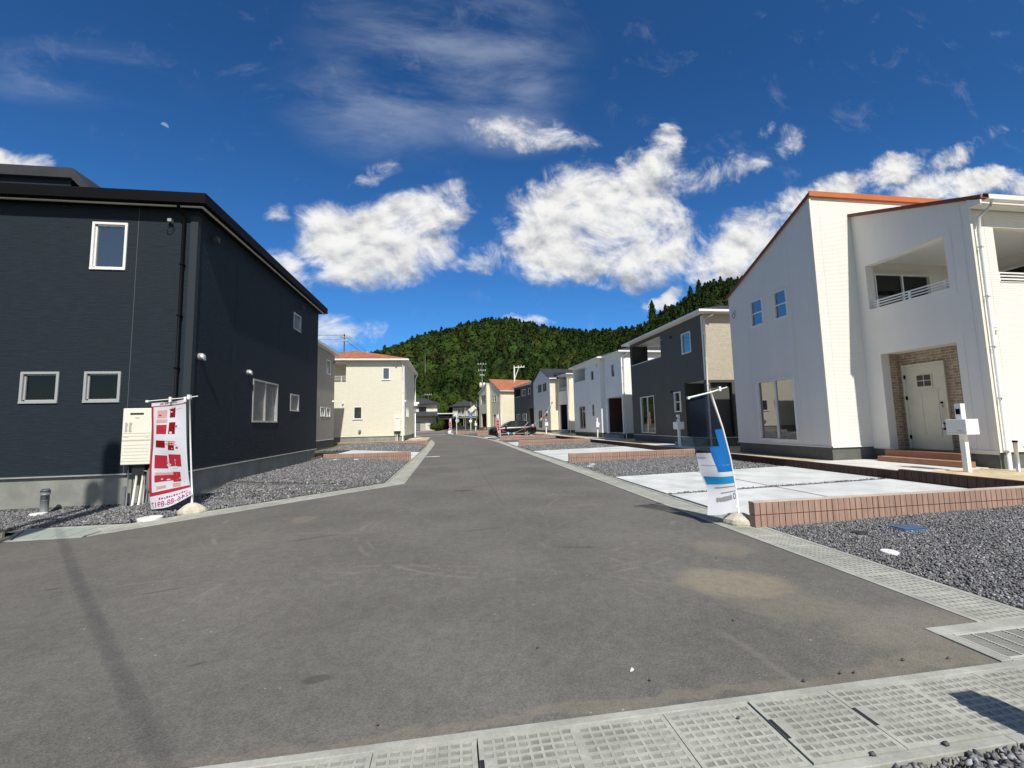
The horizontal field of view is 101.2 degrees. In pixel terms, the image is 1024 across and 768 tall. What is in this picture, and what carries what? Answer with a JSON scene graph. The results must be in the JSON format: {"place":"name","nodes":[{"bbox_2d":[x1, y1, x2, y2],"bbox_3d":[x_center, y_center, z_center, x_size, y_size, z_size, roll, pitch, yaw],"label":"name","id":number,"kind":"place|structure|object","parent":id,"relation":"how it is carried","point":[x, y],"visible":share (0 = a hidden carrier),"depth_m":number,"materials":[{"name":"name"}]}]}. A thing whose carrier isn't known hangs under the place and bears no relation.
{"place":"outdoors","nodes":[
{"label":"outdoors","id":0,"kind":"place"},
{"bbox_2d":[0,482,369,532],"bbox_3d":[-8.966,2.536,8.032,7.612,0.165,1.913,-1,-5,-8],"label":"gravel","id":1,"kind":"structure","parent":0,"point":[122,515],"depth_m":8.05,"materials":[{"name":"grey gravel"}]},
{"bbox_2d":[28,488,50,515],"bbox_3d":[-9.508,2.431,8.484,0.260,0.600,0.326,-1,-5,-8],"label":"inspection pipe","id":2,"kind":"object","parent":1,"relation":"on","point":[44,500],"visible":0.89,"depth_m":8.53,"materials":[{"name":"grey plastic"}]},
{"bbox_2d":[136,515,162,521],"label":"access cover","id":3,"kind":"object","parent":1,"relation":"on","point":[150,518],"visible":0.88,"depth_m":7.66,"materials":[{"name":"white metal"}]},
{"bbox_2d":[145,395,206,514],"bbox_3d":[-6.647,1.388,8.324,1.154,2.351,0.417,-1,-5,-8],"label":"banner flag","id":4,"kind":"object","parent":1,"relation":"on","point":[169,484],"visible":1,"depth_m":8.30,"materials":[{"name":"fabric"}]},
{"bbox_2d":[230,436,426,484],"bbox_3d":[-9.235,4.872,34.851,4.462,0.480,47.750,-1,-5,-8],"label":"gravel bed","id":5,"kind":"object","parent":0,"point":[357,464],"visible":0.06,"depth_m":13.70,"materials":[{"name":"grey gravel"}]},
{"bbox_2d":[151,457,408,513],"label":"gravel","id":6,"kind":"structure","parent":5,"relation":"on","point":[354,474],"depth_m":12.03,"materials":[{"name":"grey gravel"}]},
{"bbox_2d":[319,443,425,451],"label":"gravel","id":7,"kind":"structure","parent":5,"relation":"on","point":[388,447],"depth_m":28.30,"materials":[{"name":"grey gravel"}]},
{"bbox_2d":[82,434,662,537],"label":"street","id":8,"kind":"structure","parent":0,"point":[461,476],"depth_m":9.32,"materials":[{"name":"grey asphalt"}]},
{"bbox_2d":[339,450,418,458],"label":"driveway","id":9,"kind":"structure","parent":0,"point":[413,454],"depth_m":23.67,"materials":[{"name":"concrete"}]},
{"bbox_2d":[414,431,455,434],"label":"street","id":10,"kind":"structure","parent":0,"point":[434,433],"depth_m":64.20,"materials":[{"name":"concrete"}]},
{"bbox_2d":[0,505,974,744],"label":"road","id":11,"kind":"structure","parent":0,"point":[104,634],"depth_m":3.61,"materials":[{"name":"grey asphalt"}]},
{"bbox_2d":[0,636,1000,767],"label":"cross street","id":12,"kind":"structure","parent":0,"point":[213,742],"depth_m":2.37,"materials":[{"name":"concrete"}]},
{"bbox_2d":[484,435,520,439],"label":"driveway","id":13,"kind":"structure","parent":0,"point":[496,438],"depth_m":43.98,"materials":[{"name":"concrete"}]},
{"bbox_2d":[488,420,536,437],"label":"parked car","id":14,"kind":"object","parent":13,"relation":"on","point":[512,427],"visible":0.86,"depth_m":41.91,"materials":[{"name":"black paint"}]},
{"bbox_2d":[0,429,1014,767],"bbox_3d":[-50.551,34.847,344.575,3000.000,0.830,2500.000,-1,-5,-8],"label":"ground","id":15,"kind":"structure","parent":0,"point":[318,453],"depth_m":24.52,"materials":[{"name":"grey"}]},
{"bbox_2d":[0,523,140,541],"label":"basin frame","id":16,"kind":"object","parent":15,"relation":"on","point":[11,538],"visible":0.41,"depth_m":6.78,"materials":[{"name":"concrete"}]},
{"bbox_2d":[14,525,120,539],"bbox_3d":[-7.432,2.522,6.827,1.451,0.210,0.774,-1,-5,-8],"label":"drain grate","id":17,"kind":"object","parent":16,"relation":"in","point":[56,532],"visible":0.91,"depth_m":6.86,"materials":[{"name":"grey"}]},
{"bbox_2d":[0,164,327,509],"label":"dark house","id":18,"kind":"structure","parent":15,"relation":"on","point":[114,302],"depth_m":9.51,"materials":[{"name":"black paint"}]},
{"bbox_2d":[18,372,59,403],"bbox_3d":[-10.176,0.079,9.081,0.720,0.685,0.098,-1,-5,-8],"label":"window","id":19,"kind":"structure","parent":18,"relation":"in","point":[24,376],"depth_m":9.05,"materials":[{"name":"grey"}]},
{"bbox_2d":[82,371,121,402],"bbox_3d":[-8.994,0.067,9.255,0.710,0.685,0.098,-1,-5,-8],"label":"window","id":20,"kind":"structure","parent":18,"relation":"in","point":[88,375],"depth_m":9.22,"materials":[{"name":"grey plastic"}]},
{"bbox_2d":[89,221,128,269],"bbox_3d":[-9.119,-3.120,9.547,0.710,1.110,0.098,-1,-5,-8],"label":"window","id":21,"kind":"structure","parent":18,"relation":"in","point":[108,251],"depth_m":9.56,"materials":[{"name":"white metal"}]},
{"bbox_2d":[120,408,151,505],"bbox_3d":[-8.020,1.589,9.085,0.623,2.122,0.244,-1,-5,-8],"label":"water heater","id":22,"kind":"object","parent":18,"relation":"attached to","point":[136,444],"visible":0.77,"depth_m":9.01,"materials":[{"name":"beige metal"}]},
{"bbox_2d":[252,378,277,422],"bbox_3d":[-7.854,0.570,13.373,0.098,1.300,1.820,-1,-5,-8],"label":"window","id":23,"kind":"structure","parent":18,"relation":"in","point":[265,394],"depth_m":13.36,"materials":[{"name":"grey glass"}]},
{"bbox_2d":[290,394,298,411],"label":"window","id":24,"kind":"structure","parent":18,"relation":"in","point":[294,399],"depth_m":15.98,"materials":[{"name":"grey glass"}]},
{"bbox_2d":[293,312,300,332],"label":"window","id":25,"kind":"structure","parent":18,"relation":"in","point":[296,318],"depth_m":16.28,"materials":[{"name":"silver metal"}]},
{"bbox_2d":[315,340,340,450],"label":"taupe house","id":26,"kind":"structure","parent":15,"relation":"on","point":[325,399],"depth_m":28.82,"materials":[{"name":"grey paint"}]},
{"bbox_2d":[323,451,410,459],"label":"block wall","id":27,"kind":"structure","parent":15,"relation":"on","point":[394,455],"depth_m":19.49,"materials":[{"name":"brick"}]},
{"bbox_2d":[333,351,418,442],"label":"cream hipped house","id":28,"kind":"structure","parent":15,"relation":"on","point":[373,395],"depth_m":34.99,"materials":[{"name":"paint"}]},
{"bbox_2d":[354,407,361,418],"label":"window","id":29,"kind":"structure","parent":28,"relation":"in","point":[357,410],"depth_m":34.69,"materials":[{"name":"white metal"}]},
{"bbox_2d":[394,417,400,440],"bbox_3d":[-9.489,3.728,34.857,0.540,1.950,0.245,-1,-5,-8],"label":"water heater","id":30,"kind":"object","parent":28,"relation":"attached to","point":[397,425],"visible":1,"depth_m":34.78,"materials":[{"name":"beige metal"}]},
{"bbox_2d":[333,440,427,444],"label":"block wall","id":31,"kind":"structure","parent":15,"relation":"on","point":[420,441],"depth_m":33.94,"materials":[{"name":"brick"}]},
{"bbox_2d":[414,398,453,431],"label":"old tiled house","id":32,"kind":"structure","parent":15,"relation":"on","point":[427,411],"depth_m":86.50,"materials":[{"name":"paint"}]},
{"bbox_2d":[437,400,452,424],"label":"broadleaf tree","id":33,"kind":"object","parent":15,"relation":"on","point":[443,407],"visible":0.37,"depth_m":101.53,"materials":[{"name":"green plant"}]},
{"bbox_2d":[449,400,478,428],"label":"old tiled house","id":34,"kind":"structure","parent":15,"relation":"on","point":[465,405],"depth_m":99.19,"materials":[{"name":"paint"}]},
{"bbox_2d":[477,379,531,429],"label":"cream gabled house","id":35,"kind":"structure","parent":15,"relation":"on","point":[496,396],"depth_m":73.28,"materials":[{"name":"beige paint"}]},
{"bbox_2d":[0,434,1023,767],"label":"drain channel","id":36,"kind":"object","parent":15,"relation":"on","point":[930,756],"visible":0.27,"depth_m":2.26,"materials":[{"name":"concrete"}]},
{"bbox_2d":[99,524,143,531],"bbox_3d":[-6.595,2.467,7.113,0.440,0.080,0.502,-5,-7,35],"label":"drain cover","id":37,"kind":"object","parent":36,"relation":"on","point":[128,526],"visible":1,"depth_m":7.12,"materials":[{"name":"concrete"}]},
{"bbox_2d":[140,517,178,525],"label":"drain cover","id":38,"kind":"object","parent":36,"relation":"on","point":[153,522],"visible":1,"depth_m":7.53,"materials":[{"name":"concrete"}]},
{"bbox_2d":[173,512,211,519],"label":"drain cover","id":39,"kind":"object","parent":36,"relation":"on","point":[184,517],"visible":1,"depth_m":7.92,"materials":[{"name":"concrete"}]},
{"bbox_2d":[204,508,238,514],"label":"drain cover","id":40,"kind":"object","parent":36,"relation":"on","point":[222,511],"visible":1,"depth_m":8.33,"materials":[{"name":"concrete"}]},
{"bbox_2d":[263,752,372,767],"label":"drain cover","id":41,"kind":"object","parent":36,"relation":"in","point":[364,760],"visible":1,"depth_m":2.01,"materials":[{"name":"concrete"}]},
{"bbox_2d":[370,738,477,767],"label":"drain cover","id":42,"kind":"object","parent":36,"relation":"on","point":[461,753],"visible":1,"depth_m":2.04,"materials":[{"name":"concrete"}]},
{"bbox_2d":[478,725,589,767],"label":"drain cover","id":43,"kind":"object","parent":36,"relation":"on","point":[557,747],"visible":1,"depth_m":2.06,"materials":[{"name":"concrete"}]},
{"bbox_2d":[573,714,700,767],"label":"drain cover","id":44,"kind":"object","parent":36,"relation":"on","point":[652,741],"visible":1,"depth_m":2.08,"materials":[{"name":"concrete"}]},
{"bbox_2d":[711,519,743,526],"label":"drain cover","id":45,"kind":"object","parent":36,"relation":"in","point":[719,521],"visible":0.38,"depth_m":6.45,"materials":[{"name":"concrete"}]},
{"bbox_2d":[686,386,750,525],"bbox_3d":[3.218,1.095,6.480,0.989,2.120,0.417,-1,-5,-8],"label":"banner flag","id":46,"kind":"object","parent":45,"relation":"on","point":[714,459],"visible":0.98,"depth_m":6.49,"materials":[{"name":"fabric"}]},
{"bbox_2d":[663,703,811,767],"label":"drain cover","id":47,"kind":"object","parent":36,"relation":"in","point":[720,737],"visible":1,"depth_m":2.10,"materials":[{"name":"concrete"}]},
{"bbox_2d":[748,691,906,764],"bbox_3d":[1.609,1.804,2.188,0.502,0.081,0.440,-1,-5,-8],"label":"drain cover","id":48,"kind":"object","parent":36,"relation":"on","point":[817,728],"visible":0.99,"depth_m":2.15,"materials":[{"name":"concrete"}]},
{"bbox_2d":[820,557,896,574],"bbox_3d":[3.670,1.975,4.479,0.440,0.080,0.502,-1,-5,-8],"label":"drain cover","id":49,"kind":"object","parent":36,"relation":"on","point":[856,566],"visible":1,"depth_m":4.46,"materials":[{"name":"concrete"}]},
{"bbox_2d":[861,572,955,594],"bbox_3d":[3.742,1.927,3.986,0.440,0.080,0.502,-1,-5,-8],"label":"drain cover","id":50,"kind":"object","parent":36,"relation":"on","point":[907,583],"visible":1,"depth_m":3.97,"materials":[{"name":"concrete"}]},
{"bbox_2d":[827,681,993,749],"bbox_3d":[2.111,1.799,2.262,0.502,0.081,0.440,-1,-5,-8],"label":"drain cover","id":51,"kind":"object","parent":36,"relation":"in","point":[908,717],"visible":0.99,"depth_m":2.23,"materials":[{"name":"concrete"}]},
{"bbox_2d":[903,673,1023,735],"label":"drain cover","id":52,"kind":"object","parent":36,"relation":"in","point":[995,710],"visible":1,"depth_m":2.35,"materials":[{"name":"concrete"}]},
{"bbox_2d":[915,591,1023,620],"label":"drain cover","id":53,"kind":"object","parent":36,"relation":"in","point":[978,608],"visible":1,"depth_m":3.48,"materials":[{"name":"concrete"}]},
{"bbox_2d":[972,666,1023,697],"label":"drain cover","id":54,"kind":"object","parent":36,"relation":"in","point":[1011,679],"visible":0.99,"depth_m":2.54,"materials":[{"name":"concrete"}]},
{"bbox_2d":[500,435,555,439],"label":"block wall","id":55,"kind":"structure","parent":15,"relation":"on","point":[525,437],"depth_m":39.32,"materials":[{"name":"brick"}]},
{"bbox_2d":[518,438,589,445],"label":"block wall","id":56,"kind":"structure","parent":15,"relation":"on","point":[542,442],"depth_m":29.98,"materials":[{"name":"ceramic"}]},
{"bbox_2d":[651,497,682,502],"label":"drain cover","id":57,"kind":"object","parent":15,"relation":"on","point":[666,499],"visible":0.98,"depth_m":8.44,"materials":[{"name":"concrete"}]},
{"bbox_2d":[665,502,695,507],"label":"drain cover","id":58,"kind":"object","parent":15,"relation":"on","point":[679,504],"visible":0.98,"depth_m":7.93,"materials":[{"name":"concrete"}]},
{"bbox_2d":[678,506,707,512],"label":"drain cover","id":59,"kind":"object","parent":15,"relation":"on","point":[697,509],"visible":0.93,"depth_m":7.45,"materials":[{"name":"concrete"}]},
{"bbox_2d":[692,512,725,519],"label":"drain cover","id":60,"kind":"object","parent":15,"relation":"on","point":[709,517],"visible":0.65,"depth_m":6.91,"materials":[{"name":"concrete"}]},
{"bbox_2d":[730,526,780,535],"bbox_3d":[3.453,2.119,5.956,0.440,0.080,0.502,-1,-5,-8],"label":"drain cover","id":61,"kind":"object","parent":15,"relation":"on","point":[754,531],"visible":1,"depth_m":5.93,"materials":[{"name":"concrete"}]},
{"bbox_2d":[755,534,813,546],"bbox_3d":[3.525,2.071,5.463,0.440,0.080,0.502,-1,-5,-8],"label":"drain cover","id":62,"kind":"object","parent":15,"relation":"on","point":[782,540],"visible":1,"depth_m":5.46,"materials":[{"name":"concrete"}]},
{"bbox_2d":[784,545,850,559],"bbox_3d":[3.597,2.023,4.971,0.440,0.080,0.502,-1,-5,-8],"label":"drain cover","id":63,"kind":"object","parent":15,"relation":"on","point":[816,552],"visible":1,"depth_m":4.96,"materials":[{"name":"concrete"}]},
{"bbox_2d":[748,486,1023,527],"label":"block wall","id":64,"kind":"structure","parent":15,"relation":"on","point":[781,512],"depth_m":6.45,"materials":[{"name":"brick"}]},
{"bbox_2d":[924,617,1023,661],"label":"basin frame","id":65,"kind":"object","parent":15,"relation":"on","point":[947,632],"visible":0.45,"depth_m":3.10,"materials":[{"name":"concrete"}]},
{"bbox_2d":[953,626,1023,657],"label":"drain grate","id":66,"kind":"object","parent":65,"relation":"in","point":[1007,642],"visible":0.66,"depth_m":2.96,"materials":[{"name":"metal"}]},
{"bbox_2d":[0,0,1023,352],"label":"sky","id":67,"kind":"structure","parent":0,"point":[418,167],"materials":[{"name":"blue"}]},
{"bbox_2d":[511,382,533,423],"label":"dark grey house","id":68,"kind":"structure","parent":0,"point":[523,403],"depth_m":62.03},
{"bbox_2d":[519,442,618,450],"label":"gravel","id":69,"kind":"structure","parent":0,"point":[562,446],"depth_m":26.52,"materials":[{"name":"grey gravel"}]},
{"bbox_2d":[533,446,649,456],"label":"driveway","id":70,"kind":"structure","parent":0,"point":[561,452],"depth_m":22.21,"materials":[{"name":"concrete"}]},
{"bbox_2d":[459,432,743,495],"bbox_3d":[1.567,4.482,33.266,8.080,0.450,54.916,0,-6,-13],"label":"gravel bed","id":71,"kind":"object","parent":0,"point":[475,434],"visible":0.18,"depth_m":38.90,"materials":[{"name":"grey gravel"}]},
{"bbox_2d":[568,449,694,461],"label":"block wall","id":72,"kind":"structure","parent":71,"relation":"on","point":[588,456],"depth_m":16.95,"materials":[{"name":"brick"}]},
{"bbox_2d":[591,439,695,454],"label":"block wall","id":73,"kind":"structure","parent":71,"relation":"on","point":[645,446],"depth_m":22.80,"materials":[{"name":"brown brick"}]},
{"bbox_2d":[730,453,898,479],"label":"block wall","id":74,"kind":"structure","parent":71,"relation":"on","point":[873,472],"depth_m":11.41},
{"bbox_2d":[898,469,1023,488],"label":"block wall","id":75,"kind":"structure","parent":71,"relation":"on","point":[957,480],"depth_m":8.44,"materials":[{"name":"brown brick"}]},
{"bbox_2d":[568,347,660,438],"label":"bright white house","id":76,"kind":"structure","parent":0,"point":[602,386],"depth_m":33.67,"materials":[{"name":"white paint"}]},
{"bbox_2d":[579,406,585,428],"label":"window","id":77,"kind":"structure","parent":76,"relation":"in","point":[582,414],"depth_m":37.91,"materials":[{"name":"beige glass"}]},
{"bbox_2d":[646,443,694,448],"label":"path","id":78,"kind":"structure","parent":0,"point":[674,445],"depth_m":20.68,"materials":[{"name":"concrete"}]},
{"bbox_2d":[673,415,683,446],"bbox_3d":[7.824,2.186,19.720,0.342,1.505,0.380,-1,-5,-8],"label":"letterbox post","id":79,"kind":"object","parent":78,"relation":"on","point":[678,425],"visible":1,"depth_m":19.65,"materials":[{"name":"white metal"}]},
{"bbox_2d":[568,455,780,477],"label":"gravel","id":80,"kind":"structure","parent":0,"point":[655,465],"depth_m":14.11,"materials":[{"name":"grey gravel"}]},
{"bbox_2d":[621,306,739,445],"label":"grey house","id":81,"kind":"structure","parent":0,"point":[695,357],"depth_m":21.79,"materials":[{"name":"grey paint"}]},
{"bbox_2d":[640,395,655,432],"bbox_3d":[8.286,1.863,25.617,0.098,2.230,1.820,-1,-5,-8],"label":"window","id":82,"kind":"structure","parent":81,"relation":"in","point":[647,408],"depth_m":25.64,"materials":[{"name":"glass"}]},
{"bbox_2d":[673,391,681,411],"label":"window","id":83,"kind":"structure","parent":81,"relation":"in","point":[677,395],"depth_m":22.32,"materials":[{"name":"white metal"}]},
{"bbox_2d":[681,331,690,354],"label":"window","id":84,"kind":"structure","parent":81,"relation":"in","point":[685,337],"depth_m":21.43,"materials":[{"name":"blue glass"}]},
{"bbox_2d":[615,472,767,494],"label":"driveway","id":85,"kind":"structure","parent":0,"point":[673,483],"depth_m":10.45,"materials":[{"name":"concrete"}]},
{"bbox_2d":[671,487,824,514],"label":"driveway","id":86,"kind":"structure","parent":0,"point":[745,496],"depth_m":8.35,"materials":[{"name":"concrete"}]},
{"bbox_2d":[486,430,1023,480],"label":"house terrace","id":87,"kind":"structure","parent":0,"point":[1013,474],"depth_m":9.62,"materials":[{"name":"yellow brick"}]},
{"bbox_2d":[531,369,575,432],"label":"gabled house","id":88,"kind":"structure","parent":87,"relation":"on","point":[548,384],"depth_m":47.46,"materials":[{"name":"white paint"}]},
{"bbox_2d":[724,191,1023,469],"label":"white house","id":89,"kind":"structure","parent":87,"relation":"on","point":[881,328],"depth_m":12.38,"materials":[{"name":"white paint"}]},
{"bbox_2d":[749,297,763,327],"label":"window","id":90,"kind":"structure","parent":89,"relation":"in","point":[756,306],"depth_m":15.28,"materials":[{"name":"white metal"}]},
{"bbox_2d":[756,377,798,440],"bbox_3d":[9.030,0.872,14.349,0.098,2.080,1.680,-1,-5,-8],"label":"window","id":91,"kind":"structure","parent":89,"relation":"in","point":[776,403],"depth_m":14.33,"materials":[{"name":"glass"}]},
{"bbox_2d":[772,287,787,319],"bbox_3d":[9.028,-2.681,14.126,0.098,0.970,0.580,-1,-5,-8],"label":"window","id":92,"kind":"structure","parent":89,"relation":"in","point":[780,307],"depth_m":14.17,"materials":[{"name":"white metal"}]},
{"bbox_2d":[874,273,931,306],"bbox_3d":[11.935,-2.448,12.795,2.000,1.800,0.098,-1,-5,-8],"label":"window","id":93,"kind":"structure","parent":89,"relation":"in","point":[886,285],"depth_m":12.84,"materials":[{"name":"white metal"}]},
{"bbox_2d":[901,360,955,449],"bbox_3d":[11.388,0.599,11.564,0.102,2.370,1.060,-1,-5,-8],"label":"door","id":94,"kind":"structure","parent":89,"relation":"in","point":[925,385],"depth_m":11.54,"materials":[{"name":"white wood"}]},
{"bbox_2d":[999,264,1023,281],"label":"railing","id":95,"kind":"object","parent":89,"relation":"in","point":[1018,269],"depth_m":12.43,"materials":[{"name":"white metal"}]},
{"bbox_2d":[945,403,979,471],"bbox_3d":[10.006,1.187,9.323,0.342,1.505,0.380,-1,-5,-8],"label":"letterbox post","id":96,"kind":"object","parent":87,"relation":"on","point":[962,426],"visible":1,"depth_m":9.27,"materials":[{"name":"white metal"}]},
{"bbox_2d":[1011,440,1023,471],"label":"water tap post","id":97,"kind":"object","parent":87,"relation":"on","point":[1016,455],"visible":0.87,"depth_m":9.16,"materials":[{"name":"silver metal"}]},
{"bbox_2d":[667,477,886,494],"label":"gravel","id":98,"kind":"structure","parent":0,"point":[787,485],"depth_m":9.43,"materials":[{"name":"stone"}]},
{"bbox_2d":[699,466,878,485],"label":"driveway","id":99,"kind":"structure","parent":0,"point":[780,475],"depth_m":10.67,"materials":[{"name":"concrete"}]},
{"bbox_2d":[781,479,968,495],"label":"driveway","id":100,"kind":"structure","parent":0,"point":[879,486],"depth_m":8.70,"materials":[{"name":"concrete"}]},
{"bbox_2d":[768,505,1023,609],"bbox_3d":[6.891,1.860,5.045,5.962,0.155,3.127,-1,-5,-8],"label":"gravel","id":101,"kind":"structure","parent":0,"point":[982,532],"depth_m":5.10,"materials":[{"name":"grey gravel"}]},
{"bbox_2d":[886,524,929,531],"bbox_3d":[5.453,2.000,5.784,0.420,0.082,0.260,-1,-5,-8],"label":"meter box","id":102,"kind":"object","parent":101,"relation":"on","point":[908,527],"visible":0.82,"depth_m":5.73,"materials":[{"name":"blue plastic"}]},
{"bbox_2d":[811,459,987,470],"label":"path","id":103,"kind":"structure","parent":0,"point":[873,463],"depth_m":10.64,"materials":[{"name":"concrete"}]},
{"bbox_2d":[893,743,1023,767],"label":"gravel","id":104,"kind":"structure","parent":0,"point":[975,758],"depth_m":1.95,"materials":[{"name":"grey gravel"}]},
{"bbox_3d":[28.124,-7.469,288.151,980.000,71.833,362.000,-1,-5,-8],"label":"hills","id":105,"kind":"structure","parent":0,"visible":0},
{"bbox_2d":[370,275,742,369],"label":"forest","id":106,"kind":"object","parent":105,"relation":"on","point":[490,340],"visible":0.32,"depth_m":192.62,"materials":[{"name":"green plant"}]},
{"bbox_2d":[414,301,728,423],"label":"forest","id":107,"kind":"object","parent":105,"relation":"on","point":[444,382],"visible":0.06,"depth_m":144.88,"materials":[{"name":"green plant"}]},
{"bbox_2d":[647,300,657,323],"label":"cedar tree","id":108,"kind":"object","parent":105,"relation":"on","point":[652,314],"visible":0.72,"depth_m":201.09,"materials":[{"name":"green plant"}]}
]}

